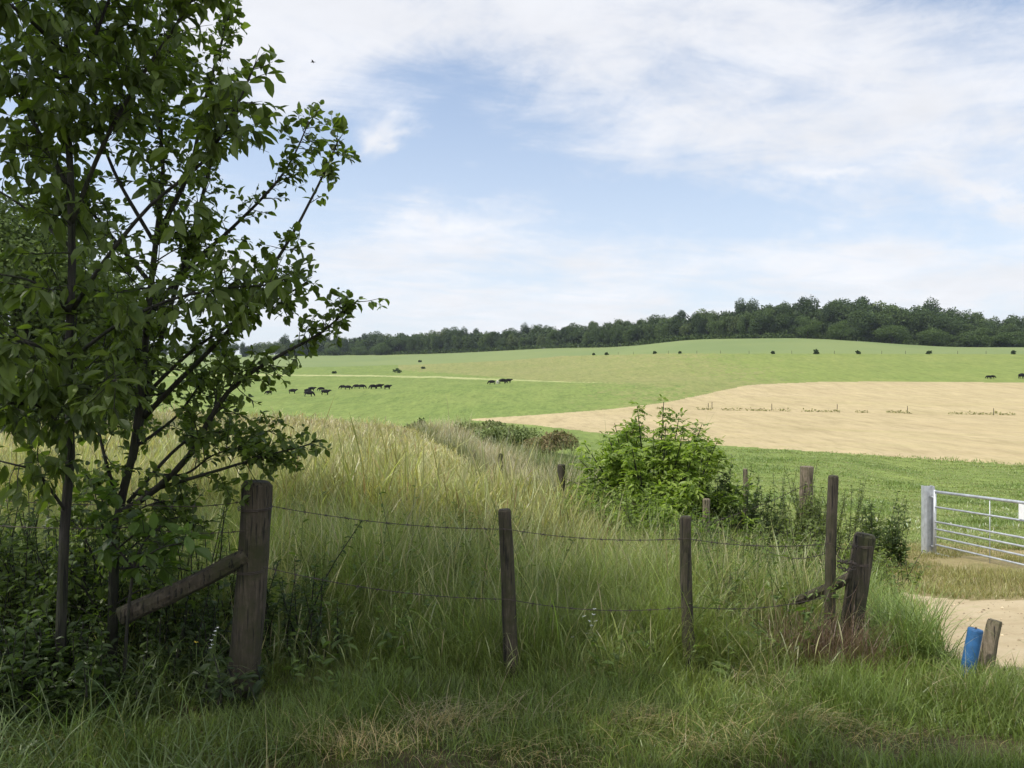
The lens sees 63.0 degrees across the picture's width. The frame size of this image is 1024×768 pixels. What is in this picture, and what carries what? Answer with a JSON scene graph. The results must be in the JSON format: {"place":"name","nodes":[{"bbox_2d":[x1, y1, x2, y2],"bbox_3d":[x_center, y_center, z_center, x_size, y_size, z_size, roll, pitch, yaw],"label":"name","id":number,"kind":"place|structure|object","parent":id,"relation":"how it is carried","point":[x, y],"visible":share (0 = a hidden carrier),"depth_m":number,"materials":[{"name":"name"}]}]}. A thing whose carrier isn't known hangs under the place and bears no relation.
{"place":"outdoors","nodes":[
{"label":"outdoors","id":0,"kind":"place"},
{"bbox_2d":[168,374,596,382],"bbox_3d":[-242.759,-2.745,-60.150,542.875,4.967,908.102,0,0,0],"label":"dry path","id":1,"kind":"structure","parent":0,"point":[412,377],"depth_m":334.99,"materials":[{"name":"beige soil"}]},
{"bbox_2d":[0,445,889,682],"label":"seeding grass","id":2,"kind":"structure","parent":0,"point":[534,544],"depth_m":5.92,"materials":[{"name":"green plant"}]},
{"bbox_2d":[0,396,1017,756],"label":"meadow ground","id":3,"kind":"structure","parent":0,"point":[341,662],"depth_m":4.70,"materials":[{"name":"green plant"}]},
{"bbox_2d":[0,468,103,652],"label":"bramble bush","id":4,"kind":"object","parent":3,"relation":"on","point":[24,570],"visible":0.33,"depth_m":5.09,"materials":[{"name":"green plant"}]},
{"bbox_2d":[0,183,157,432],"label":"hedgerow tree","id":5,"kind":"object","parent":3,"relation":"on","point":[16,232],"visible":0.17,"depth_m":39.29,"materials":[{"name":"green plant"}]},
{"bbox_2d":[0,493,190,674],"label":"bramble bush","id":6,"kind":"object","parent":3,"relation":"on","point":[90,608],"visible":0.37,"depth_m":4.86,"materials":[{"name":"green plant"}]},
{"bbox_2d":[89,591,232,692],"bbox_3d":[-1.924,1.426,4.725,0.992,0.522,0.643,0,0,-10],"label":"nettle patch","id":7,"kind":"object","parent":3,"relation":"on","point":[208,628],"visible":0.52,"depth_m":4.62,"materials":[{"name":"green plant"}]},
{"bbox_2d":[105,491,237,664],"bbox_3d":[-2.039,1.164,5.197,1.020,1.079,0.890,0,0,-21],"label":"bramble bush","id":8,"kind":"object","parent":3,"relation":"on","point":[230,603],"visible":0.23,"depth_m":5.12,"materials":[{"name":"green plant"}]},
{"bbox_2d":[116,480,272,705],"bbox_3d":[-1.649,1.168,4.375,0.774,1.322,0.183,0,0,-5],"label":"corner post","id":9,"kind":"object","parent":3,"relation":"on","point":[248,561],"visible":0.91,"depth_m":4.33,"materials":[{"name":"wood"}]},
{"bbox_2d":[0,524,242,533],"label":"barbed wire","id":10,"kind":"object","parent":9,"relation":"attached to","point":[4,525],"visible":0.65,"depth_m":4.35,"materials":[{"name":"grey metal"}]},
{"bbox_2d":[5,500,244,508],"bbox_3d":[-2.146,0.605,4.302,1.566,0.082,0.037,0,0,-1],"label":"barbed wire","id":11,"kind":"object","parent":9,"relation":"attached to","point":[216,505],"visible":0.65,"depth_m":4.30,"materials":[{"name":"grey metal"}]},
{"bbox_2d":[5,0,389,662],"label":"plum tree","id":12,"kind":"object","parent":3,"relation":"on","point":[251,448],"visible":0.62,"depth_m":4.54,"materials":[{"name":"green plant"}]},
{"bbox_2d":[261,520,363,670],"bbox_3d":[-1.256,1.246,5.000,0.514,0.829,0.603,0,0,26],"label":"thistle plant","id":13,"kind":"object","parent":3,"relation":"on","point":[286,603],"visible":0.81,"depth_m":4.95,"materials":[{"name":"green plant"}]},
{"bbox_2d":[0,383,643,567],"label":"meadow grass","id":14,"kind":"structure","parent":3,"relation":"on","point":[367,444],"depth_m":9.74,"materials":[{"name":"green plant"}]},
{"bbox_2d":[4,479,850,693],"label":"weeds","id":15,"kind":"object","parent":3,"relation":"on","point":[313,656],"visible":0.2,"depth_m":5.37,"materials":[{"name":"green plant"}]},
{"bbox_2d":[455,419,505,433],"bbox_3d":[-1.807,2.907,52.035,3.650,1.439,3.247,0,0,-26],"label":"nettle patch","id":16,"kind":"object","parent":3,"relation":"on","point":[490,422],"visible":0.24,"depth_m":51.89,"materials":[{"name":"green plant"}]},
{"bbox_2d":[498,508,517,677],"bbox_3d":[-0.014,1.252,4.749,0.131,1.085,0.097,0,0,0],"label":"fence post","id":17,"kind":"object","parent":3,"relation":"on","point":[509,618],"visible":0.85,"depth_m":4.72,"materials":[{"name":"wood"}]},
{"bbox_2d":[557,464,564,498],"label":"fence post","id":18,"kind":"object","parent":3,"relation":"on","point":[560,472],"visible":0.31,"depth_m":12.54,"materials":[{"name":"wood"}]},
{"bbox_2d":[407,393,763,519],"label":"margin grass","id":19,"kind":"structure","parent":3,"relation":"on","point":[550,463],"depth_m":27.77,"materials":[{"name":"green plant"}]},
{"bbox_2d":[567,472,643,539],"bbox_3d":[1.216,1.785,11.170,1.259,1.255,1.266,0,0,0],"label":"bramble bush","id":20,"kind":"object","parent":3,"relation":"on","point":[597,498],"visible":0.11,"depth_m":11.13,"materials":[{"name":"green plant"}]},
{"bbox_2d":[546,478,729,554],"bbox_3d":[1.400,1.800,10.531,2.762,1.271,1.952,0,0,0],"label":"bramble bush","id":21,"kind":"object","parent":3,"relation":"on","point":[641,511],"visible":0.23,"depth_m":10.25,"materials":[{"name":"green plant"}]},
{"bbox_2d":[554,394,763,539],"bbox_3d":[2.139,1.870,12.169,3.114,3.458,2.935,0,0,19],"label":"elder bush","id":22,"kind":"object","parent":3,"relation":"on","point":[677,479],"visible":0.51,"depth_m":11.85,"materials":[{"name":"green plant"}]},
{"bbox_2d":[680,515,695,671],"bbox_3d":[1.001,1.293,4.747,0.092,1.085,0.077,0,0,0],"label":"fence post","id":23,"kind":"object","parent":3,"relation":"on","point":[685,557],"visible":0.77,"depth_m":4.72,"materials":[{"name":"wood"}]},
{"bbox_2d":[264,567,855,612],"bbox_3d":[0.454,1.145,4.696,3.559,0.401,0.250,0,0,-13],"label":"barbed wire","id":24,"kind":"object","parent":23,"relation":"attached to","point":[610,610],"visible":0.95,"depth_m":4.70,"materials":[{"name":"grey metal"}]},
{"bbox_2d":[632,505,761,566],"bbox_3d":[2.161,1.857,9.557,1.617,0.875,1.548,0,0,0],"label":"nettle patch","id":25,"kind":"object","parent":3,"relation":"on","point":[700,524],"visible":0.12,"depth_m":9.51,"materials":[{"name":"green plant"}]},
{"bbox_2d":[702,498,709,535],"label":"fence post","id":26,"kind":"object","parent":3,"relation":"on","point":[706,504],"visible":0.27,"depth_m":10.57,"materials":[{"name":"wood"}]},
{"bbox_2d":[695,455,784,547],"bbox_3d":[3.092,1.827,12.171,1.660,1.556,1.448,0,0,0],"label":"bramble bush","id":27,"kind":"object","parent":3,"relation":"on","point":[751,515],"visible":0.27,"depth_m":12.01,"materials":[{"name":"green plant"}]},
{"bbox_2d":[624,529,903,600],"bbox_3d":[2.373,1.762,8.006,2.788,0.811,2.301,0,0,0],"label":"nettle patch","id":28,"kind":"object","parent":3,"relation":"on","point":[794,551],"visible":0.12,"depth_m":7.90,"materials":[{"name":"green plant"}]},
{"bbox_2d":[824,475,838,645],"bbox_3d":[1.986,1.205,5.206,0.091,1.274,0.074,0,0,0],"label":"fence post","id":29,"kind":"object","parent":3,"relation":"on","point":[831,529],"visible":0.7,"depth_m":5.18,"materials":[{"name":"wood"}]},
{"bbox_2d":[272,506,857,549],"bbox_3d":[0.478,0.834,4.710,3.527,0.403,0.244,0,0,-13],"label":"barbed wire","id":30,"kind":"object","parent":29,"relation":"attached to","point":[484,528],"visible":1,"depth_m":4.70,"materials":[{"name":"grey metal"}]},
{"bbox_2d":[792,532,875,642],"bbox_3d":[2.054,1.420,5.344,0.505,0.958,0.192,0,0,23],"label":"strainer post","id":31,"kind":"object","parent":3,"relation":"on","point":[863,558],"visible":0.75,"depth_m":5.25,"materials":[{"name":"wood"}]},
{"bbox_2d":[812,549,1004,671],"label":"bank grass","id":32,"kind":"structure","parent":3,"relation":"on","point":[912,623],"depth_m":5.19,"materials":[{"name":"green plant"}]},
{"bbox_2d":[961,627,983,678],"bbox_3d":[2.659,1.594,4.850,0.147,0.366,0.085,0,0,0],"label":"marker tube","id":33,"kind":"object","parent":3,"relation":"on","point":[972,634],"visible":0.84,"depth_m":4.82,"materials":[{"name":"blue plastic"}]},
{"bbox_2d":[977,618,1001,673],"bbox_3d":[2.813,1.617,4.949,0.186,0.452,0.096,0,0,0],"label":"stub post","id":34,"kind":"object","parent":3,"relation":"on","point":[989,644],"visible":0.71,"depth_m":4.93,"materials":[{"name":"wood"}]},
{"bbox_2d":[0,626,1023,767],"bbox_3d":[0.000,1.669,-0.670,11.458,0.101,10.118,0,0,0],"label":"ground","id":35,"kind":"structure","parent":0,"point":[432,760],"depth_m":3.80,"materials":[{"name":"green plant"}]},
{"bbox_2d":[0,607,127,736],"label":"nettle patch","id":36,"kind":"object","parent":35,"relation":"on","point":[83,662],"visible":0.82,"depth_m":3.89,"materials":[{"name":"green plant"}]},
{"bbox_2d":[0,610,163,725],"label":"nettle patch","id":37,"kind":"object","parent":35,"relation":"on","point":[117,668],"visible":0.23,"depth_m":4.10,"materials":[{"name":"green plant"}]},
{"bbox_2d":[75,477,212,693],"bbox_3d":[-1.824,1.071,4.223,0.810,1.188,0.404,0,0,12],"label":"oak sapling","id":38,"kind":"object","parent":35,"relation":"on","point":[138,529],"visible":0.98,"depth_m":4.21,"materials":[{"name":"green plant"}]},
{"bbox_2d":[0,0,314,681],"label":"cherry tree","id":39,"kind":"object","parent":35,"relation":"on","point":[86,407],"visible":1,"depth_m":3.77,"materials":[{"name":"green plant"}]},
{"bbox_2d":[210,627,217,711],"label":"campion flower","id":40,"kind":"object","parent":35,"relation":"on","point":[212,649],"visible":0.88,"depth_m":4.20,"materials":[{"name":"green plant"}]},
{"bbox_2d":[190,650,266,720],"bbox_3d":[-1.380,1.504,4.211,0.393,0.330,0.339,0,0,-40],"label":"bindweed plant","id":41,"kind":"object","parent":35,"relation":"on","point":[221,679],"visible":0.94,"depth_m":4.19,"materials":[{"name":"green plant"}]},
{"bbox_2d":[0,622,1023,767],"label":"dry straw","id":42,"kind":"object","parent":35,"relation":"on","point":[447,721],"visible":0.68,"depth_m":3.87,"materials":[{"name":"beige plant"}]},
{"bbox_2d":[0,0,1023,354],"label":"sky","id":43,"kind":"structure","parent":0,"point":[558,163],"materials":[{"name":"blue"}]},
{"bbox_2d":[150,365,1023,550],"bbox_3d":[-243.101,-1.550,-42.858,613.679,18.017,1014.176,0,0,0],"label":"pasture","id":44,"kind":"structure","parent":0,"point":[404,401],"depth_m":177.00,"materials":[{"name":"green plant"}]},
{"bbox_2d":[470,423,543,447],"bbox_3d":[0.000,2.827,44.090,3.881,1.500,3.539,0,0,22],"label":"nettle patch","id":45,"kind":"object","parent":44,"relation":"on","point":[524,431],"visible":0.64,"depth_m":43.31,"materials":[{"name":"green plant"}]},
{"bbox_2d":[520,429,578,454],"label":"hawthorn bush","id":46,"kind":"object","parent":44,"relation":"on","point":[561,435],"visible":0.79,"depth_m":41.44,"materials":[{"name":"green plant"}]},
{"bbox_2d":[159,338,1023,367],"bbox_3d":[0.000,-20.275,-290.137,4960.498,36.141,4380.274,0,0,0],"label":"crop field","id":47,"kind":"structure","parent":0,"point":[776,345],"depth_m":424.44,"materials":[{"name":"green plant"}]},
{"bbox_2d":[369,342,390,354],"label":"woodland tree","id":48,"kind":"object","parent":47,"relation":"on","point":[377,348],"visible":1,"depth_m":623.73,"materials":[{"name":"green plant"}]},
{"bbox_2d":[405,336,419,352],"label":"woodland tree","id":49,"kind":"object","parent":47,"relation":"on","point":[415,341],"visible":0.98,"depth_m":625.16,"materials":[{"name":"green plant"}]},
{"bbox_2d":[442,331,455,352],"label":"woodland tree","id":50,"kind":"object","parent":47,"relation":"on","point":[448,336],"visible":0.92,"depth_m":612.59,"materials":[{"name":"green plant"}]},
{"bbox_2d":[478,333,491,350],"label":"woodland tree","id":51,"kind":"object","parent":47,"relation":"on","point":[485,344],"visible":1,"depth_m":595.90,"materials":[{"name":"green plant"}]},
{"bbox_2d":[505,333,518,349],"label":"woodland tree","id":52,"kind":"object","parent":47,"relation":"on","point":[511,341],"visible":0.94,"depth_m":589.21,"materials":[{"name":"green plant"}]},
{"bbox_2d":[545,329,558,345],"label":"woodland tree","id":53,"kind":"object","parent":47,"relation":"on","point":[552,334],"visible":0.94,"depth_m":563.89,"materials":[{"name":"green plant"}]},
{"bbox_2d":[587,326,605,344],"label":"woodland tree","id":54,"kind":"object","parent":47,"relation":"on","point":[594,333],"visible":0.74,"depth_m":531.45,"materials":[{"name":"green plant"}]},
{"bbox_2d":[599,329,613,343],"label":"woodland tree","id":55,"kind":"object","parent":47,"relation":"on","point":[605,336],"visible":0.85,"depth_m":524.01,"materials":[{"name":"green plant"}]},
{"bbox_2d":[610,325,627,342],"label":"woodland tree","id":56,"kind":"object","parent":47,"relation":"on","point":[617,333],"visible":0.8,"depth_m":513.87,"materials":[{"name":"green plant"}]},
{"bbox_2d":[627,324,644,343],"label":"woodland tree","id":57,"kind":"object","parent":47,"relation":"on","point":[633,330],"visible":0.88,"depth_m":503.69,"materials":[{"name":"green plant"}]},
{"bbox_2d":[279,304,1023,355],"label":"woodland interior","id":58,"kind":"object","parent":47,"relation":"on","point":[525,335],"visible":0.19,"depth_m":540.42,"materials":[{"name":"green plant"}]},
{"bbox_2d":[317,329,1023,355],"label":"undergrowth","id":59,"kind":"object","parent":47,"relation":"on","point":[777,335],"visible":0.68,"depth_m":466.90,"materials":[{"name":"green plant"}]},
{"bbox_2d":[668,318,681,337],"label":"woodland tree","id":60,"kind":"object","parent":47,"relation":"on","point":[676,324],"visible":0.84,"depth_m":481.61,"materials":[{"name":"green plant"}]},
{"bbox_2d":[688,312,704,339],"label":"woodland tree","id":61,"kind":"object","parent":47,"relation":"on","point":[696,320],"visible":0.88,"depth_m":471.31,"materials":[{"name":"green plant"}]},
{"bbox_2d":[699,312,715,338],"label":"woodland tree","id":62,"kind":"object","parent":47,"relation":"on","point":[707,322],"visible":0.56,"depth_m":473.56,"materials":[{"name":"green plant"}]},
{"bbox_2d":[709,320,724,337],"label":"woodland tree","id":63,"kind":"object","parent":47,"relation":"on","point":[718,328],"visible":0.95,"depth_m":463.65,"materials":[{"name":"green plant"}]},
{"bbox_2d":[732,298,746,337],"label":"woodland tree","id":64,"kind":"object","parent":47,"relation":"on","point":[739,307],"visible":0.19,"depth_m":474.30,"materials":[{"name":"green plant"}]},
{"bbox_2d":[736,313,751,334],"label":"woodland tree","id":65,"kind":"object","parent":47,"relation":"on","point":[744,320],"visible":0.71,"depth_m":452.26,"materials":[{"name":"green plant"}]},
{"bbox_2d":[743,298,759,313],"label":"woodland tree","id":66,"kind":"object","parent":47,"relation":"on","point":[750,307],"visible":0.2,"depth_m":467.98,"materials":[{"name":"green plant"}]},
{"bbox_2d":[746,310,773,335],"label":"woodland tree","id":67,"kind":"object","parent":47,"relation":"on","point":[759,320],"visible":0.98,"depth_m":445.15,"materials":[{"name":"green plant"}]},
{"bbox_2d":[759,307,777,334],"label":"woodland tree","id":68,"kind":"object","parent":47,"relation":"on","point":[772,319],"visible":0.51,"depth_m":448.65,"materials":[{"name":"green plant"}]},
{"bbox_2d":[773,300,796,337],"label":"woodland tree","id":69,"kind":"object","parent":47,"relation":"on","point":[781,309],"visible":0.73,"depth_m":444.22,"materials":[{"name":"green plant"}]},
{"bbox_2d":[775,312,805,333],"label":"woodland tree","id":70,"kind":"object","parent":47,"relation":"on","point":[782,320],"visible":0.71,"depth_m":440.77,"materials":[{"name":"green plant"}]},
{"bbox_2d":[795,316,821,338],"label":"woodland tree","id":71,"kind":"object","parent":47,"relation":"on","point":[812,326],"visible":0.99,"depth_m":429.66,"materials":[{"name":"green plant"}]},
{"bbox_2d":[796,296,820,330],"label":"woodland tree","id":72,"kind":"object","parent":47,"relation":"on","point":[810,306],"visible":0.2,"depth_m":458.30,"materials":[{"name":"green plant"}]},
{"bbox_2d":[817,300,840,339],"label":"woodland tree","id":73,"kind":"object","parent":47,"relation":"on","point":[827,309],"visible":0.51,"depth_m":447.12,"materials":[{"name":"green plant"}]},
{"bbox_2d":[826,320,852,339],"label":"woodland tree","id":74,"kind":"object","parent":47,"relation":"on","point":[834,331],"visible":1,"depth_m":429.61,"materials":[{"name":"green plant"}]},
{"bbox_2d":[828,298,859,319],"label":"woodland tree","id":75,"kind":"object","parent":47,"relation":"on","point":[841,305],"visible":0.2,"depth_m":456.57,"materials":[{"name":"green plant"}]},
{"bbox_2d":[841,309,874,337],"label":"woodland tree","id":76,"kind":"object","parent":47,"relation":"on","point":[860,323],"visible":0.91,"depth_m":436.94,"materials":[{"name":"green plant"}]},
{"bbox_2d":[840,297,875,314],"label":"woodland tree","id":77,"kind":"object","parent":47,"relation":"on","point":[865,307],"visible":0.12,"depth_m":459.01,"materials":[{"name":"green plant"}]},
{"bbox_2d":[863,310,893,341],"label":"woodland tree","id":78,"kind":"object","parent":47,"relation":"on","point":[884,319],"visible":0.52,"depth_m":440.06,"materials":[{"name":"green plant"}]},
{"bbox_2d":[870,325,910,342],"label":"bush","id":79,"kind":"object","parent":47,"relation":"on","point":[892,330],"visible":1,"depth_m":428.02,"materials":[{"name":"green plant"}]},
{"bbox_2d":[881,304,905,337],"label":"woodland tree","id":80,"kind":"object","parent":47,"relation":"on","point":[890,310],"visible":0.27,"depth_m":448.60,"materials":[{"name":"green plant"}]},
{"bbox_2d":[887,311,917,342],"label":"woodland tree","id":81,"kind":"object","parent":47,"relation":"on","point":[911,332],"visible":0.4,"depth_m":445.28,"materials":[{"name":"green plant"}]},
{"bbox_2d":[900,305,931,340],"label":"woodland tree","id":82,"kind":"object","parent":47,"relation":"on","point":[918,318],"visible":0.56,"depth_m":445.13,"materials":[{"name":"green plant"}]},
{"bbox_2d":[913,313,941,343],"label":"woodland tree","id":83,"kind":"object","parent":47,"relation":"on","point":[933,319],"visible":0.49,"depth_m":444.41,"materials":[{"name":"green plant"}]},
{"bbox_2d":[921,297,940,315],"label":"woodland tree","id":84,"kind":"object","parent":47,"relation":"on","point":[927,306],"visible":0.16,"depth_m":469.56,"materials":[{"name":"green plant"}]},
{"bbox_2d":[917,310,952,345],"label":"woodland tree","id":85,"kind":"object","parent":47,"relation":"on","point":[942,325],"visible":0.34,"depth_m":443.55,"materials":[{"name":"green plant"}]},
{"bbox_2d":[916,327,955,345],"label":"bush","id":86,"kind":"object","parent":47,"relation":"on","point":[936,336],"visible":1,"depth_m":427.92,"materials":[{"name":"green plant"}]},
{"bbox_2d":[943,316,968,341],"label":"woodland tree","id":87,"kind":"object","parent":47,"relation":"on","point":[959,324],"visible":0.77,"depth_m":440.75,"materials":[{"name":"green plant"}]},
{"bbox_2d":[945,307,976,324],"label":"woodland tree","id":88,"kind":"object","parent":47,"relation":"on","point":[967,316],"visible":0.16,"depth_m":464.26,"materials":[{"name":"green plant"}]},
{"bbox_2d":[954,327,994,346],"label":"bush","id":89,"kind":"object","parent":47,"relation":"on","point":[976,337],"visible":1,"depth_m":431.28,"materials":[{"name":"green plant"}]},
{"bbox_2d":[974,321,998,344],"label":"woodland tree","id":90,"kind":"object","parent":47,"relation":"on","point":[989,326],"visible":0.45,"depth_m":446.31,"materials":[{"name":"green plant"}]},
{"bbox_2d":[992,331,1023,346],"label":"bush","id":91,"kind":"object","parent":47,"relation":"on","point":[1013,338],"visible":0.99,"depth_m":430.34,"materials":[{"name":"green plant"}]},
{"bbox_2d":[398,353,805,409],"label":"olive pasture","id":92,"kind":"structure","parent":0,"point":[605,369],"depth_m":307.43,"materials":[{"name":"green plant"}]},
{"bbox_2d":[526,550,946,687],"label":"reddish grass","id":93,"kind":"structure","parent":0,"point":[833,646],"depth_m":4.99,"materials":[{"name":"green plant"}]},
{"bbox_2d":[472,381,1023,464],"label":"hay field","id":94,"kind":"structure","parent":0,"point":[930,426],"depth_m":120.76,"materials":[{"name":"beige plant"}]},
{"bbox_2d":[657,406,1014,414],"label":"field weeds","id":95,"kind":"object","parent":94,"relation":"on","point":[898,411],"visible":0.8,"depth_m":138.88,"materials":[{"name":"green plant"}]},
{"bbox_2d":[567,353,1023,384],"bbox_3d":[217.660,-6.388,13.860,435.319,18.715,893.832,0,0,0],"label":"bright pasture","id":96,"kind":"structure","parent":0,"point":[1005,368],"depth_m":277.19,"materials":[{"name":"green plant"}]},
{"bbox_2d":[784,540,1023,630],"bbox_3d":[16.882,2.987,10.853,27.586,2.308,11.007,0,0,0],"label":"verge ground","id":97,"kind":"structure","parent":0,"point":[970,560],"depth_m":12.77,"materials":[{"name":"beige plant"}]},
{"bbox_2d":[799,466,813,547],"bbox_3d":[4.802,2.129,13.603,0.228,1.583,0.229,0,0,0],"label":"fence post","id":98,"kind":"object","parent":97,"relation":"on","point":[806,474],"visible":0.4,"depth_m":13.52,"materials":[{"name":"wood"}]},
{"bbox_2d":[762,483,851,555],"bbox_3d":[4.553,2.101,12.978,1.285,1.272,0.894,0,0,0],"label":"nettle patch","id":99,"kind":"object","parent":97,"relation":"on","point":[818,512],"visible":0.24,"depth_m":12.88,"materials":[{"name":"green plant"}]},
{"bbox_2d":[728,460,910,565],"bbox_3d":[4.646,2.000,12.800,2.942,1.606,1.523,0,0,0],"label":"nettle patch","id":100,"kind":"object","parent":97,"relation":"on","point":[856,518],"visible":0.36,"depth_m":12.68,"materials":[{"name":"green plant"}]},
{"bbox_2d":[713,515,930,587],"bbox_3d":[3.523,2.043,10.201,2.784,0.891,1.915,0,0,0],"label":"nettle patch","id":101,"kind":"object","parent":97,"relation":"on","point":[884,559],"visible":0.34,"depth_m":9.95,"materials":[{"name":"green plant"}]},
{"bbox_2d":[859,491,911,567],"bbox_3d":[5.403,2.138,12.186,0.820,1.221,0.944,0,0,0],"label":"dock plant","id":102,"kind":"object","parent":97,"relation":"on","point":[896,549],"visible":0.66,"depth_m":11.99,"materials":[{"name":"green plant"}]},
{"bbox_2d":[921,485,934,553],"bbox_3d":[7.226,2.513,14.530,0.181,1.486,0.151,0,0,0],"label":"gate post","id":103,"kind":"object","parent":97,"relation":"on","point":[926,519],"visible":0.64,"depth_m":14.53,"materials":[{"name":"concrete"}]},
{"bbox_2d":[930,490,1023,565],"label":"metal gate","id":104,"kind":"structure","parent":103,"relation":"attached to","point":[1021,517],"depth_m":13.25,"materials":[{"name":"metal"}]},
{"bbox_2d":[901,593,1023,673],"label":"dirt track","id":105,"kind":"structure","parent":0,"point":[1014,626],"depth_m":6.91,"materials":[{"name":"beige soil"}]},
{"bbox_2d":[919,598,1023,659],"bbox_3d":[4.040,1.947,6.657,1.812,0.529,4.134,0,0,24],"label":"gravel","id":106,"kind":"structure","parent":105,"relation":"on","point":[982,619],"depth_m":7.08,"materials":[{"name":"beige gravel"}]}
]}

